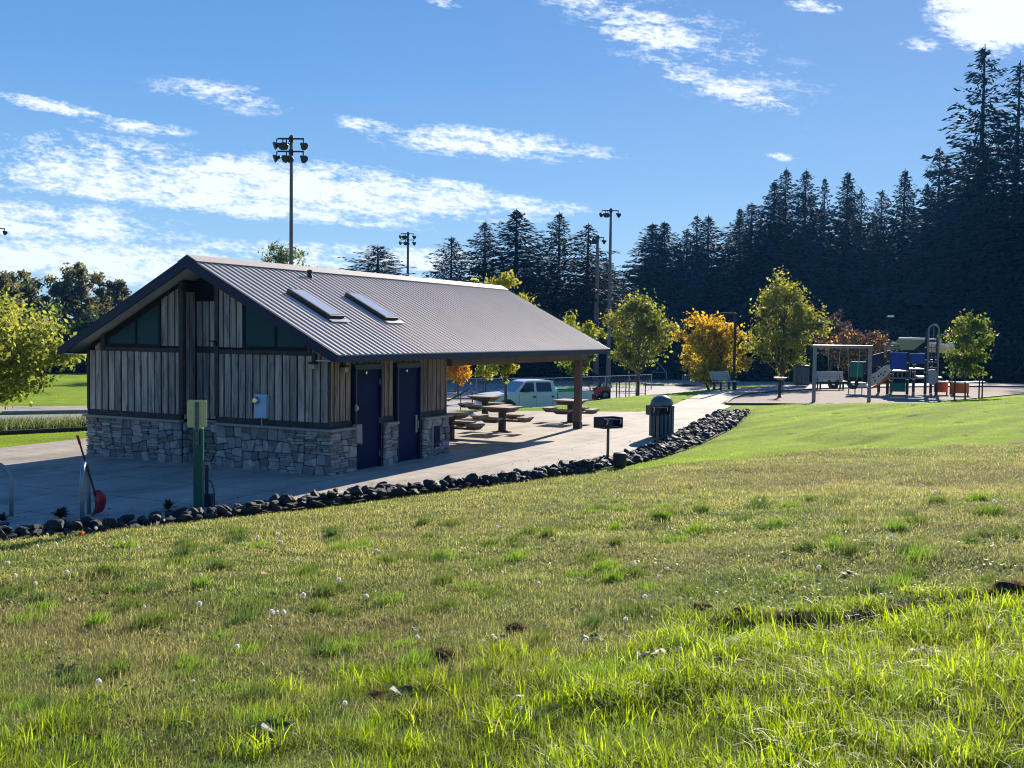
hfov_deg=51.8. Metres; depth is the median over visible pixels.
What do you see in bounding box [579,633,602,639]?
broadleaf weed
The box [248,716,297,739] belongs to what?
broadleaf weed
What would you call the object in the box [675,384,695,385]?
wheel stop
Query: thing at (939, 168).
conifer
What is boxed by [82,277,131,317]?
broadleaf
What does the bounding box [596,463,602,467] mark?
rock
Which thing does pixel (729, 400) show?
kerb
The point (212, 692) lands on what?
clover
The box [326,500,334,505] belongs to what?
rock
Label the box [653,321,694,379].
conifer
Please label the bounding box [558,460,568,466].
rock
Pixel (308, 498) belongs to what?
rock
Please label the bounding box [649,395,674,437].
litter bin
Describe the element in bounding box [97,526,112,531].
rock
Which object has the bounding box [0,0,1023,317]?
sky
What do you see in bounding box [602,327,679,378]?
conifer
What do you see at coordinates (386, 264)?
conifer
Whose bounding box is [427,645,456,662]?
dirt clod
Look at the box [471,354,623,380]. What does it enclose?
chain link fence
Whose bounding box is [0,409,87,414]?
kerb
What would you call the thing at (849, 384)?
swing set
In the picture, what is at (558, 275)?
conifer
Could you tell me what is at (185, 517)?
rock
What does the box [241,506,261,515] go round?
rock
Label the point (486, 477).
rock
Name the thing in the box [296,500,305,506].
rock
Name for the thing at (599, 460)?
rock
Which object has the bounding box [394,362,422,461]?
door
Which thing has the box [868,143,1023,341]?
conifer
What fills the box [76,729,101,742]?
dirt clod
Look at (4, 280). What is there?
broadleaf
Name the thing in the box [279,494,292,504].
rock
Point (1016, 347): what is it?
undergrowth
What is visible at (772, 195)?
conifer
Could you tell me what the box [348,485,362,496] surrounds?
rock
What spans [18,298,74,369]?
tree
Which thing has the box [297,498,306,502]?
rock
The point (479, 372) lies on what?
young maple
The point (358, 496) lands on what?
rock
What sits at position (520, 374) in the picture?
conifer
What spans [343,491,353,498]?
rock
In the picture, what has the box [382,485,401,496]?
rock
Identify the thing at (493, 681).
leaf litter
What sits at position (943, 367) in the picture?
conifer
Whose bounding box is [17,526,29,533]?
rock
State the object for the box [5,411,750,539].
soil strip
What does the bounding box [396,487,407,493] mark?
rock
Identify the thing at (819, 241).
conifer
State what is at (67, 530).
rock
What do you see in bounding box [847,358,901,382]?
conifer
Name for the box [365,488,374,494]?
rock
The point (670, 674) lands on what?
long grass
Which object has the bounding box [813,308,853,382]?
purple maple
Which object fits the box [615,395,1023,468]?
lawn grass
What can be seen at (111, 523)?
rock
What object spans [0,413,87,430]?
ornamental grass
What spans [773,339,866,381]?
conifer
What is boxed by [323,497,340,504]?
rock
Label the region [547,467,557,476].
rock
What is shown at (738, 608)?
dirt clod
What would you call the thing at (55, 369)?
conifer
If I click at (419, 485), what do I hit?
rock
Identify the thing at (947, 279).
conifer
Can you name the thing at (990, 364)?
conifer
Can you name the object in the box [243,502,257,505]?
rock
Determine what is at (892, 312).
conifer
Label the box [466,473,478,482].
rock
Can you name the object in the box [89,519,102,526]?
rock
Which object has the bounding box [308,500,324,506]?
rock
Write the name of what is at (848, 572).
broadleaf weed
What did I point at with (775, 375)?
conifer
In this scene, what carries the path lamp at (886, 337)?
on the ground at (66, 389)
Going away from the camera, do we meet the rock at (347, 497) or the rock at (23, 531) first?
the rock at (23, 531)
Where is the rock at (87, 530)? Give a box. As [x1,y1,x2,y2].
[82,527,92,532]
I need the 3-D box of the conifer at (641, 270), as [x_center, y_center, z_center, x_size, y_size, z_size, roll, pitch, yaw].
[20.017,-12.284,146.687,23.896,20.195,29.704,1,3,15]
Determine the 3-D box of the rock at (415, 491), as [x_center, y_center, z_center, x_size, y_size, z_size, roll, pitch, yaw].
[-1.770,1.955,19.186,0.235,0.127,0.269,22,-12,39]
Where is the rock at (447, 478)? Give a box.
[442,475,451,482]
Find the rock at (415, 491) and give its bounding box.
[409,489,419,494]
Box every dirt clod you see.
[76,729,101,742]
[366,688,385,699]
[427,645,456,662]
[504,621,528,632]
[692,601,714,612]
[732,606,749,615]
[883,602,913,622]
[983,576,1023,601]
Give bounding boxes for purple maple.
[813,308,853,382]
[814,326,897,381]
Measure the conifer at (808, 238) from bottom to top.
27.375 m
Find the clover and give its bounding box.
[0,514,1023,767]
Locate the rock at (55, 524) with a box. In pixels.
[47,519,63,530]
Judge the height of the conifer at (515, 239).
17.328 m
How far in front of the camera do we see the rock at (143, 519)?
15.66 m
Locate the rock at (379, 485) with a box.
[374,484,388,487]
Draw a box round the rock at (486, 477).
[482,475,489,482]
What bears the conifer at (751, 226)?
on the ground at (66, 389)
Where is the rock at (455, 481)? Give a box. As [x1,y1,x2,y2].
[451,478,459,485]
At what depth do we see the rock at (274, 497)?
17.53 m
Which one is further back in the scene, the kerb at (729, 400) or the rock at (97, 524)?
the kerb at (729, 400)
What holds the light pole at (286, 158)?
on the parking lot
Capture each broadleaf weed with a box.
[0,512,10,520]
[50,506,73,517]
[54,663,78,674]
[161,499,177,509]
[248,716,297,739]
[383,685,423,702]
[490,633,510,642]
[522,705,560,718]
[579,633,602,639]
[712,656,744,664]
[841,570,855,576]
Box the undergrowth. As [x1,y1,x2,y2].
[521,316,1023,383]
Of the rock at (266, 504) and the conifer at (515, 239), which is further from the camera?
the conifer at (515, 239)
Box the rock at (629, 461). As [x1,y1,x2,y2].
[626,458,632,464]
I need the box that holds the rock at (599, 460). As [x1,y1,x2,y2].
[595,458,606,464]
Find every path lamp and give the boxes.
[720,313,736,389]
[884,316,893,383]
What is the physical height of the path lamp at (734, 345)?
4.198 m
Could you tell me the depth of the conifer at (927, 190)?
139.46 m
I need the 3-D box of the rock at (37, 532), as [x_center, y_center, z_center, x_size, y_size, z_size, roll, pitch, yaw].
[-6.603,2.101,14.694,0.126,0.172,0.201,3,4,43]
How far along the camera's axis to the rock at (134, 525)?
15.39 m
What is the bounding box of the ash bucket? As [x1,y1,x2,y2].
[613,452,626,468]
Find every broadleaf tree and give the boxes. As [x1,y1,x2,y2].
[0,277,86,411]
[742,265,836,384]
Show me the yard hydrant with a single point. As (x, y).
(209, 499)
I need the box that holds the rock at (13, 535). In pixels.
[6,533,17,539]
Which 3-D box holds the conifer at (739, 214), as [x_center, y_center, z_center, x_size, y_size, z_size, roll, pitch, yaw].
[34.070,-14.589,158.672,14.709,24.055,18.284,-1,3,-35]
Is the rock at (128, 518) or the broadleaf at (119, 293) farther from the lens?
the broadleaf at (119, 293)
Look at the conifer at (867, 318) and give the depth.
139.17 m
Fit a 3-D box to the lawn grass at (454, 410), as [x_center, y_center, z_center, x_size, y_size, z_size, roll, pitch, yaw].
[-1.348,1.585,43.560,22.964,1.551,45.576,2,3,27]
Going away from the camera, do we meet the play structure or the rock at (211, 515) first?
the rock at (211, 515)
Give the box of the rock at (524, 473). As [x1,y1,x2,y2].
[520,471,529,475]
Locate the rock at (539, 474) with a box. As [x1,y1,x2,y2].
[532,470,547,477]
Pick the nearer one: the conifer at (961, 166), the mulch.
the mulch
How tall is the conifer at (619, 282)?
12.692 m
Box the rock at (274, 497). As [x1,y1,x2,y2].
[268,493,279,506]
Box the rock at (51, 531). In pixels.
[46,529,54,534]
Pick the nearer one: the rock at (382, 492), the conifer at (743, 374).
the rock at (382, 492)
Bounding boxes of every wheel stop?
[454,397,471,399]
[643,384,663,385]
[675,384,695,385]
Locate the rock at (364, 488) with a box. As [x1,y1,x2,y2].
[361,485,368,493]
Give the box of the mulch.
[729,387,1023,403]
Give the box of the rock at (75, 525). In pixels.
[69,521,81,529]
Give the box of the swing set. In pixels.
[812,345,872,401]
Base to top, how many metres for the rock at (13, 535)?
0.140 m
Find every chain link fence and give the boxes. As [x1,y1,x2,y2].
[447,374,651,395]
[447,379,485,392]
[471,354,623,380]
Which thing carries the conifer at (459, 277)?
on the ground at (66, 389)
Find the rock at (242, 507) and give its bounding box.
[234,505,244,510]
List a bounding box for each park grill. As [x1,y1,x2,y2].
[594,416,622,456]
[646,405,669,441]
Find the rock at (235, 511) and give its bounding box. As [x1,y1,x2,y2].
[230,508,240,516]
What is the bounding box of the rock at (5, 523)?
[0,522,9,525]
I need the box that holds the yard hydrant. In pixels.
[204,462,214,506]
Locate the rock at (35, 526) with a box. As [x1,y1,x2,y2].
[31,524,45,531]
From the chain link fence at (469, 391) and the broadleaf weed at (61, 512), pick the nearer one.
the broadleaf weed at (61, 512)
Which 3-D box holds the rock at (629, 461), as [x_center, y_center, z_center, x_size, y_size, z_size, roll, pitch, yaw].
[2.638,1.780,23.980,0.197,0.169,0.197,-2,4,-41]
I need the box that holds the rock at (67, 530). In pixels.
[63,528,73,533]
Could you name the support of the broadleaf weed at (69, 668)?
on the ground at (66, 389)
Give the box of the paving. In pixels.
[0,383,1023,532]
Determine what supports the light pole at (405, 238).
on the ground at (66, 389)
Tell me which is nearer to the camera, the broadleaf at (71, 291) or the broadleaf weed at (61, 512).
the broadleaf weed at (61, 512)
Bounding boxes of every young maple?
[447,365,476,396]
[470,269,538,403]
[475,364,497,392]
[554,309,600,375]
[596,288,680,395]
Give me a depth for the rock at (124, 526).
15.33 m
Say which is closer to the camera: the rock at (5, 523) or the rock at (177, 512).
the rock at (5, 523)
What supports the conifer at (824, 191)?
on the ground at (66, 389)
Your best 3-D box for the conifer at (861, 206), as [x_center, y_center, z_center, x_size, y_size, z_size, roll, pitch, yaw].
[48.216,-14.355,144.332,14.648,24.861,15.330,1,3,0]
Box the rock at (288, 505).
[285,503,293,507]
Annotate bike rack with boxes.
[0,463,18,516]
[78,461,92,519]
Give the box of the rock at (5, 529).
[1,526,11,533]
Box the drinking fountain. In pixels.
[774,376,786,396]
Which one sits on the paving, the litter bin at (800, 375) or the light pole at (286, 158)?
the litter bin at (800, 375)
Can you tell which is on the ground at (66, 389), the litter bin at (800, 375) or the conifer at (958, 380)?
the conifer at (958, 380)
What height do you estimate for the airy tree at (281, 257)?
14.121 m
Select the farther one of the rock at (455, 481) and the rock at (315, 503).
the rock at (455, 481)
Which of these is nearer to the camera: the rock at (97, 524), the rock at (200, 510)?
the rock at (97, 524)
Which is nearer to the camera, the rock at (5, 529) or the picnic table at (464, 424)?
the rock at (5, 529)
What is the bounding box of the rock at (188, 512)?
[178,511,191,518]
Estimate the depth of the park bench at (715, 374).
57.03 m
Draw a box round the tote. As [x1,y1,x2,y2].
[555,388,573,391]
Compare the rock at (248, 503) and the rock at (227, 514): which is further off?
the rock at (248, 503)
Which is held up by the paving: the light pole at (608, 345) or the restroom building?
the restroom building
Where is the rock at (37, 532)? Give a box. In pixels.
[31,529,45,536]
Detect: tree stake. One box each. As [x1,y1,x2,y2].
[954,369,955,400]
[978,374,979,398]
[981,368,983,398]
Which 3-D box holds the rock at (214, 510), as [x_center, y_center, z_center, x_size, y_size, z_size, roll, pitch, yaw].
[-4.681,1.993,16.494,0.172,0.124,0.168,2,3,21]
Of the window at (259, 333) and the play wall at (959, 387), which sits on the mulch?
the play wall at (959, 387)
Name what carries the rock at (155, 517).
on the soil strip at (366, 497)
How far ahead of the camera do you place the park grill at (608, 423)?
24.02 m
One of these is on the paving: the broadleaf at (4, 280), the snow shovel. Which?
the snow shovel
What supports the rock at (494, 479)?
on the soil strip at (366, 497)
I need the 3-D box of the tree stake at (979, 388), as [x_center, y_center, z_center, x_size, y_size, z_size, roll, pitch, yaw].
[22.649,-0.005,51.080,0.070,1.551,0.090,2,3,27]
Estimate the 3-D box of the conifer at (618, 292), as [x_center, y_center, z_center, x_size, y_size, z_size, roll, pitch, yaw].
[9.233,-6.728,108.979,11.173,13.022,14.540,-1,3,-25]
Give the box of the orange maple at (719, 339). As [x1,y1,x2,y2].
[670,308,757,389]
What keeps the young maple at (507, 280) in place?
on the ground at (66, 389)
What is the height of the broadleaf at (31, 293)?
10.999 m
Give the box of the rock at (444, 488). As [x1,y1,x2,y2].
[441,485,447,490]
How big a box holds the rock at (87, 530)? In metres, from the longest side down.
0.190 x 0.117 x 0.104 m
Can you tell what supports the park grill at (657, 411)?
on the soil strip at (366, 497)
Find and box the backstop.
[635,347,666,379]
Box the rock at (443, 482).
[439,479,448,486]
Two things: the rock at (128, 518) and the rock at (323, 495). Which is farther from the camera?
the rock at (323, 495)
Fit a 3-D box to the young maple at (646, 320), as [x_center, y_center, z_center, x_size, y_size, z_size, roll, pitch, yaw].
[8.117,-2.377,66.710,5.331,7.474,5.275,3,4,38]
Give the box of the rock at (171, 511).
[165,510,173,516]
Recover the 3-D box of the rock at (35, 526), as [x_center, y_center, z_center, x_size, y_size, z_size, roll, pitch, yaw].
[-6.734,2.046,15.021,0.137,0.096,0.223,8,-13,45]
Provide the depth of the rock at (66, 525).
15.21 m
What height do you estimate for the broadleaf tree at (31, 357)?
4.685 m
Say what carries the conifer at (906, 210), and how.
on the ground at (66, 389)
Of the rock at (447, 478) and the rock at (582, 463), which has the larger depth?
the rock at (582, 463)
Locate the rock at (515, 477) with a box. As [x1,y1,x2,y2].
[512,474,519,482]
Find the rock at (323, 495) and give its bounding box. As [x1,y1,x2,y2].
[319,492,326,498]
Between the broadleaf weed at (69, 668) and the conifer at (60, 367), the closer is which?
the broadleaf weed at (69, 668)
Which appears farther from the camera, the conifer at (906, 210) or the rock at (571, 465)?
the conifer at (906, 210)
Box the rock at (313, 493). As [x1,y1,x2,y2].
[310,490,318,496]
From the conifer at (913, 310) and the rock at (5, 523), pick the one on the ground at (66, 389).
the conifer at (913, 310)
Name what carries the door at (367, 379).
in the restroom building
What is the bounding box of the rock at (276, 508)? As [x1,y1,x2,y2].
[271,506,283,511]
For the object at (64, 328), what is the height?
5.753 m
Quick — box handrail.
[448,388,472,409]
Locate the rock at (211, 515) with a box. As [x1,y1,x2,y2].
[202,512,218,520]
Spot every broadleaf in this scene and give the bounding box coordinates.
[0,270,28,315]
[5,269,50,314]
[39,261,116,327]
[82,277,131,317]
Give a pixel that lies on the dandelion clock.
(99, 679)
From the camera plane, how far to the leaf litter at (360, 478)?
20.12 m
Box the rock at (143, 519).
[138,515,150,524]
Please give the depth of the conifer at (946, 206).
131.35 m
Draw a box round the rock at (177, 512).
[174,507,191,518]
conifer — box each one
[20,330,78,373]
[35,345,86,373]
[48,355,86,372]
[337,245,447,377]
[422,236,476,370]
[450,222,538,376]
[452,208,625,376]
[473,363,537,377]
[511,212,641,379]
[537,223,667,379]
[553,256,675,378]
[591,368,633,378]
[600,267,669,373]
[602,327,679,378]
[615,222,720,326]
[616,221,715,327]
[633,344,685,378]
[643,214,757,323]
[652,230,723,331]
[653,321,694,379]
[666,203,815,346]
[669,216,734,321]
[672,353,740,380]
[674,337,778,381]
[710,209,753,264]
[714,237,744,311]
[721,167,836,344]
[723,182,828,343]
[729,337,779,380]
[735,225,760,279]
[737,289,760,336]
[738,330,792,381]
[756,168,870,353]
[772,351,824,380]
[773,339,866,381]
[782,172,895,343]
[801,179,849,311]
[802,197,834,267]
[806,212,838,286]
[812,261,900,351]
[825,189,894,327]
[829,199,873,257]
[832,190,931,335]
[834,170,954,344]
[847,44,1023,347]
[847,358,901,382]
[859,266,911,327]
[864,148,966,261]
[867,308,895,350]
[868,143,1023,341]
[881,272,943,351]
[893,60,1023,347]
[900,344,1023,383]
[903,183,950,333]
[908,269,983,344]
[909,346,1022,383]
[916,353,978,382]
[922,130,1023,354]
[935,143,990,230]
[948,192,1023,331]
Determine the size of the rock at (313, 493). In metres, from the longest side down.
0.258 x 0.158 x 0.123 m
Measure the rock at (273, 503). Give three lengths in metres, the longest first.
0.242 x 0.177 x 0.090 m
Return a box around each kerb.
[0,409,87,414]
[0,427,86,434]
[725,386,1023,404]
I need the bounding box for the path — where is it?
[0,406,86,410]
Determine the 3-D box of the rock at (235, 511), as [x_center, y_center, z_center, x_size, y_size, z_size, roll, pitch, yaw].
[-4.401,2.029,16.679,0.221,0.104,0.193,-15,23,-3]
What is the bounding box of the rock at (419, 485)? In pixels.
[414,482,423,490]
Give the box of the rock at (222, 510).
[207,505,227,514]
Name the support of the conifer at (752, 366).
on the ground at (66, 389)
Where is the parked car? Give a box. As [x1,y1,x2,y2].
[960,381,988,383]
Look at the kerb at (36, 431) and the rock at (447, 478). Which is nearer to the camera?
the rock at (447, 478)
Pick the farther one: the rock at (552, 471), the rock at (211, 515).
the rock at (552, 471)
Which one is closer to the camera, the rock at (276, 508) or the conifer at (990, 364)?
the rock at (276, 508)
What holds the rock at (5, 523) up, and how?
on the soil strip at (366, 497)
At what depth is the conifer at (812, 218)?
150.74 m
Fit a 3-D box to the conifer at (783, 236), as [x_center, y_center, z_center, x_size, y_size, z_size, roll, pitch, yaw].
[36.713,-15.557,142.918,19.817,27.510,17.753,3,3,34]
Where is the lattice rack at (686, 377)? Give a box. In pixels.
[682,374,704,384]
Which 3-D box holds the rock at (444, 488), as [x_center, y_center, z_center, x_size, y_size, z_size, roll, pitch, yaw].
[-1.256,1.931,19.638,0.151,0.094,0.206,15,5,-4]
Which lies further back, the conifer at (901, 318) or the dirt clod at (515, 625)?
the conifer at (901, 318)
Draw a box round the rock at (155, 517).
[150,514,161,520]
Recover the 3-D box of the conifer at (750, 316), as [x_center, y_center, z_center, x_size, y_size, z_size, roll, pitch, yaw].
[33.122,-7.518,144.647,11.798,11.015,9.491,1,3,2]
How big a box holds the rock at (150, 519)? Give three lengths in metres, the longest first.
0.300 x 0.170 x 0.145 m
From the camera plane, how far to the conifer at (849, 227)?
151.97 m
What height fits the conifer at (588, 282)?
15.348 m
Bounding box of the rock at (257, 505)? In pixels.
[245,504,260,507]
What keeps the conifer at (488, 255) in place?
on the ground at (66, 389)
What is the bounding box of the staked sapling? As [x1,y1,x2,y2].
[937,309,997,398]
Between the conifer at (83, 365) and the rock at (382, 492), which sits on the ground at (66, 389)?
the conifer at (83, 365)
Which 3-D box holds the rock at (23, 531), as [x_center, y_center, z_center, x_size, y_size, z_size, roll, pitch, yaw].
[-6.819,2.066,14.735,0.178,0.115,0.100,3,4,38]
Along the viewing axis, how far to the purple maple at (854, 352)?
71.81 m
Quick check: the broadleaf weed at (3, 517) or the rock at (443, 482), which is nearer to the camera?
the broadleaf weed at (3, 517)
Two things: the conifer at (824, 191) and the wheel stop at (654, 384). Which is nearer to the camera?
the wheel stop at (654, 384)
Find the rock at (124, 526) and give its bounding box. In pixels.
[120,524,128,528]
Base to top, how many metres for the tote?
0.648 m
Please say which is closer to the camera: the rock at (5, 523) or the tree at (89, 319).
the rock at (5, 523)
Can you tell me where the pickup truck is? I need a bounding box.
[473,379,593,407]
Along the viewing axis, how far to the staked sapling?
49.96 m
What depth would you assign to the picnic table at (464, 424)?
28.68 m
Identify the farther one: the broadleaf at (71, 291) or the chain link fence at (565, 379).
the broadleaf at (71, 291)
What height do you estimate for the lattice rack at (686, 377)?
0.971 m
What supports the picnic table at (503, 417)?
on the paving
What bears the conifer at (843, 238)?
on the ground at (66, 389)
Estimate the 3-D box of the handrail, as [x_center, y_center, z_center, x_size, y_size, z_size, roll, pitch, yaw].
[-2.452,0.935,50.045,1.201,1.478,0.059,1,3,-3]
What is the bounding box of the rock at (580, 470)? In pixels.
[577,467,585,473]
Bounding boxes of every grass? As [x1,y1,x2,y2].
[0,387,736,445]
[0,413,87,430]
[0,575,1023,767]
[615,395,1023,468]
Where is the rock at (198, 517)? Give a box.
[193,514,202,521]
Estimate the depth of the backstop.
103.25 m
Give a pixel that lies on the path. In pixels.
(20, 408)
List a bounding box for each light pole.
[273,135,307,264]
[399,232,415,275]
[588,235,606,380]
[599,208,620,382]
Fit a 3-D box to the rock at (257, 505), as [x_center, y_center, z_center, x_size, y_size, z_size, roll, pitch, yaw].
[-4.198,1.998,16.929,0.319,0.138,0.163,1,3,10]
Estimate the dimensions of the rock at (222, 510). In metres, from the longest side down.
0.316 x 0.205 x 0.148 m
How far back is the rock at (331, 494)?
18.00 m
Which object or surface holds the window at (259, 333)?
in the restroom building
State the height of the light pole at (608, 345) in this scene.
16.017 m
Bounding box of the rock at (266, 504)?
[261,502,269,507]
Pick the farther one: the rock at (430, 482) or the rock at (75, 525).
the rock at (430, 482)
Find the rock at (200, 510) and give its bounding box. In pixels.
[192,507,204,518]
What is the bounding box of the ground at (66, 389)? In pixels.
[0,371,1023,767]
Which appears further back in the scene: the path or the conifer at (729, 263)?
the conifer at (729, 263)
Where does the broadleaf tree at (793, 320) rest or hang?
on the ground at (66, 389)
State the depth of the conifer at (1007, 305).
128.57 m
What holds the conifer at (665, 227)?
on the ground at (66, 389)
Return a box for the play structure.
[847,324,954,394]
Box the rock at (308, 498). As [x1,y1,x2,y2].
[306,496,318,502]
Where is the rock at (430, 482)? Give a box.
[423,479,439,489]
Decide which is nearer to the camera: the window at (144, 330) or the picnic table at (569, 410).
the window at (144, 330)
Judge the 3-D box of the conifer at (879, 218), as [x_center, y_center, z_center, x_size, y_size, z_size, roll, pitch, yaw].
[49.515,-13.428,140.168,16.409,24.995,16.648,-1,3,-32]
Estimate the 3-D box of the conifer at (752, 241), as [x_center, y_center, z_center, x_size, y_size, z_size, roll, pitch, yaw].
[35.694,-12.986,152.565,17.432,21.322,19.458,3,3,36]
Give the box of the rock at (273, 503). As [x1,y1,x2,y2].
[269,500,280,506]
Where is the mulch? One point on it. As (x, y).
(832, 396)
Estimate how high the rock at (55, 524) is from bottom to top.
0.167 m
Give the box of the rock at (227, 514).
[224,511,232,517]
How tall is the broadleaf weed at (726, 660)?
0.038 m
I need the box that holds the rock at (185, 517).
[178,514,191,521]
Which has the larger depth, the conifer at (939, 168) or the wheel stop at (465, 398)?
the conifer at (939, 168)
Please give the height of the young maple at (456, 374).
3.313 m
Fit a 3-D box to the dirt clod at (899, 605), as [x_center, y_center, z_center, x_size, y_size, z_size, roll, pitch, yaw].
[2.821,1.671,7.668,0.270,0.170,0.276,2,3,27]
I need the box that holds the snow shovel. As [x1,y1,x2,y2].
[76,435,105,515]
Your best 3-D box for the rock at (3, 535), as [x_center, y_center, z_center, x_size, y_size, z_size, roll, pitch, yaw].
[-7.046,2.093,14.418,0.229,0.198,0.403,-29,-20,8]
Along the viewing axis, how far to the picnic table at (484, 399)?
36.43 m
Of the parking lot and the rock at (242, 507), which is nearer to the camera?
the rock at (242, 507)
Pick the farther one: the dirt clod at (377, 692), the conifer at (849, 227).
the conifer at (849, 227)
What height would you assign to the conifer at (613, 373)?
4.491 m
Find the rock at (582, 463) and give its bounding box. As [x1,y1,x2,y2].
[577,461,586,467]
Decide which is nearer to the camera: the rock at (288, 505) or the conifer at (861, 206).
the rock at (288, 505)
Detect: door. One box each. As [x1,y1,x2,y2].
[352,364,383,469]
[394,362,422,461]
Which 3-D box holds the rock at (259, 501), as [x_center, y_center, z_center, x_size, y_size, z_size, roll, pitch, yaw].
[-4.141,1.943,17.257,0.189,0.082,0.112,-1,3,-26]
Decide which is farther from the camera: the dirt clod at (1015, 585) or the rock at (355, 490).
the rock at (355, 490)
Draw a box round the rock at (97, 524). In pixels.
[94,522,101,526]
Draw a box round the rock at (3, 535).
[0,528,7,540]
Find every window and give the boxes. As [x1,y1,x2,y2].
[106,300,161,347]
[243,305,306,350]
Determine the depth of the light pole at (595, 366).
99.75 m
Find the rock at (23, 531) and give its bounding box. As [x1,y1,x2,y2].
[19,527,29,535]
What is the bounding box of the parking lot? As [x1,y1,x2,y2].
[0,383,723,421]
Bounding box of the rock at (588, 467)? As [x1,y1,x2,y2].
[585,464,591,469]
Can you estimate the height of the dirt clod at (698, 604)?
0.128 m
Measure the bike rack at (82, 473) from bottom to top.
0.871 m
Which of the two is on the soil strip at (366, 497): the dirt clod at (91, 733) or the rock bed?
the rock bed
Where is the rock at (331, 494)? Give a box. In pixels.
[328,491,337,498]
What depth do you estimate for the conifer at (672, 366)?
109.01 m
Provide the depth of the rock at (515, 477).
20.84 m
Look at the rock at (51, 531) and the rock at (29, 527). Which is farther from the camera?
the rock at (29, 527)
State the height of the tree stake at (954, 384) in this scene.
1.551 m
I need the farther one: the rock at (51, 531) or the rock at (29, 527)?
the rock at (29, 527)
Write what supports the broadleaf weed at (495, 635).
on the ground at (66, 389)
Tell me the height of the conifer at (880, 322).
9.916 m
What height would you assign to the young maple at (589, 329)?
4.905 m
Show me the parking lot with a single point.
(452, 405)
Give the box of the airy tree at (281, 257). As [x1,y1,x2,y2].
[258,240,317,266]
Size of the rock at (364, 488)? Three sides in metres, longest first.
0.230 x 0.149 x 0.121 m
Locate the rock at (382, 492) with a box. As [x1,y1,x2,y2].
[376,489,386,496]
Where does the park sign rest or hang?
on the paving
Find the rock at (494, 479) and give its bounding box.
[489,475,501,484]
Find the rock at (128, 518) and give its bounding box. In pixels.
[117,514,134,523]
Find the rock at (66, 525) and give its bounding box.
[64,520,83,527]
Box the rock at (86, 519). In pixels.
[80,516,91,527]
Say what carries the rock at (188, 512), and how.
on the soil strip at (366, 497)
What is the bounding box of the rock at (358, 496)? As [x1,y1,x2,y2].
[355,494,362,498]
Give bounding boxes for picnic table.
[447,411,484,439]
[458,395,512,416]
[470,405,533,431]
[542,398,599,422]
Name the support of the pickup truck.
on the parking lot
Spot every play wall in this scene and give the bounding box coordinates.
[934,381,948,394]
[951,382,969,395]
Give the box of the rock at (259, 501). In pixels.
[253,500,263,503]
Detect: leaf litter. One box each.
[17,493,1007,766]
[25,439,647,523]
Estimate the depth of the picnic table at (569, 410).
34.78 m
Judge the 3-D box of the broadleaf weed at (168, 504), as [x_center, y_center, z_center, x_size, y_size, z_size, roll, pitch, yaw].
[-5.545,1.941,16.989,0.265,0.174,0.282,2,3,27]
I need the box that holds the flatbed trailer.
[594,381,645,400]
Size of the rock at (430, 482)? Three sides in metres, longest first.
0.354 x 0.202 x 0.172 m
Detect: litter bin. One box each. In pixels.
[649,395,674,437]
[793,365,809,385]
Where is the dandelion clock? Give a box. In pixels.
[95,678,101,693]
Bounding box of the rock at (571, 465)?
[564,463,575,469]
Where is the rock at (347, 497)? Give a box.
[342,494,351,499]
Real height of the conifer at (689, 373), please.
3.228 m
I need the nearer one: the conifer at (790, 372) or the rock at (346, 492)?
the rock at (346, 492)
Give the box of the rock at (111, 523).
[102,518,115,527]
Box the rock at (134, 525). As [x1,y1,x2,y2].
[129,523,140,528]
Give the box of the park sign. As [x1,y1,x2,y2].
[187,400,206,509]
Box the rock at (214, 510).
[206,507,217,513]
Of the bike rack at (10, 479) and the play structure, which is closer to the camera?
the bike rack at (10, 479)
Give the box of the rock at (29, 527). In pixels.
[13,525,33,532]
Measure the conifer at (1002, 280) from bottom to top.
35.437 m
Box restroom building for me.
[57,254,609,475]
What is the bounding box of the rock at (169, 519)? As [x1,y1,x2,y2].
[162,517,175,522]
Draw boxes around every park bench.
[709,371,738,389]
[816,371,846,389]
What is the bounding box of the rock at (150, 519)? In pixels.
[148,511,158,521]
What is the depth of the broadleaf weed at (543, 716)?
5.29 m
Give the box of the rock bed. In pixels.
[602,408,749,461]
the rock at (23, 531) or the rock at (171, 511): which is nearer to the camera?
the rock at (23, 531)
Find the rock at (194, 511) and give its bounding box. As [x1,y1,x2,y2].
[187,507,198,514]
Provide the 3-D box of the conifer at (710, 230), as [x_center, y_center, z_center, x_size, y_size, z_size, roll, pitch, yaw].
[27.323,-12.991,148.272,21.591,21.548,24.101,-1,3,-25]
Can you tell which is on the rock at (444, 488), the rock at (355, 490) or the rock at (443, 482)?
the rock at (443, 482)
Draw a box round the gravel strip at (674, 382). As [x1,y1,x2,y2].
[447,377,822,385]
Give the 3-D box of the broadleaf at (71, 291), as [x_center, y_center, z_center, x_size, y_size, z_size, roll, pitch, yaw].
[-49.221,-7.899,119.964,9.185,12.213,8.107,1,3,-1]

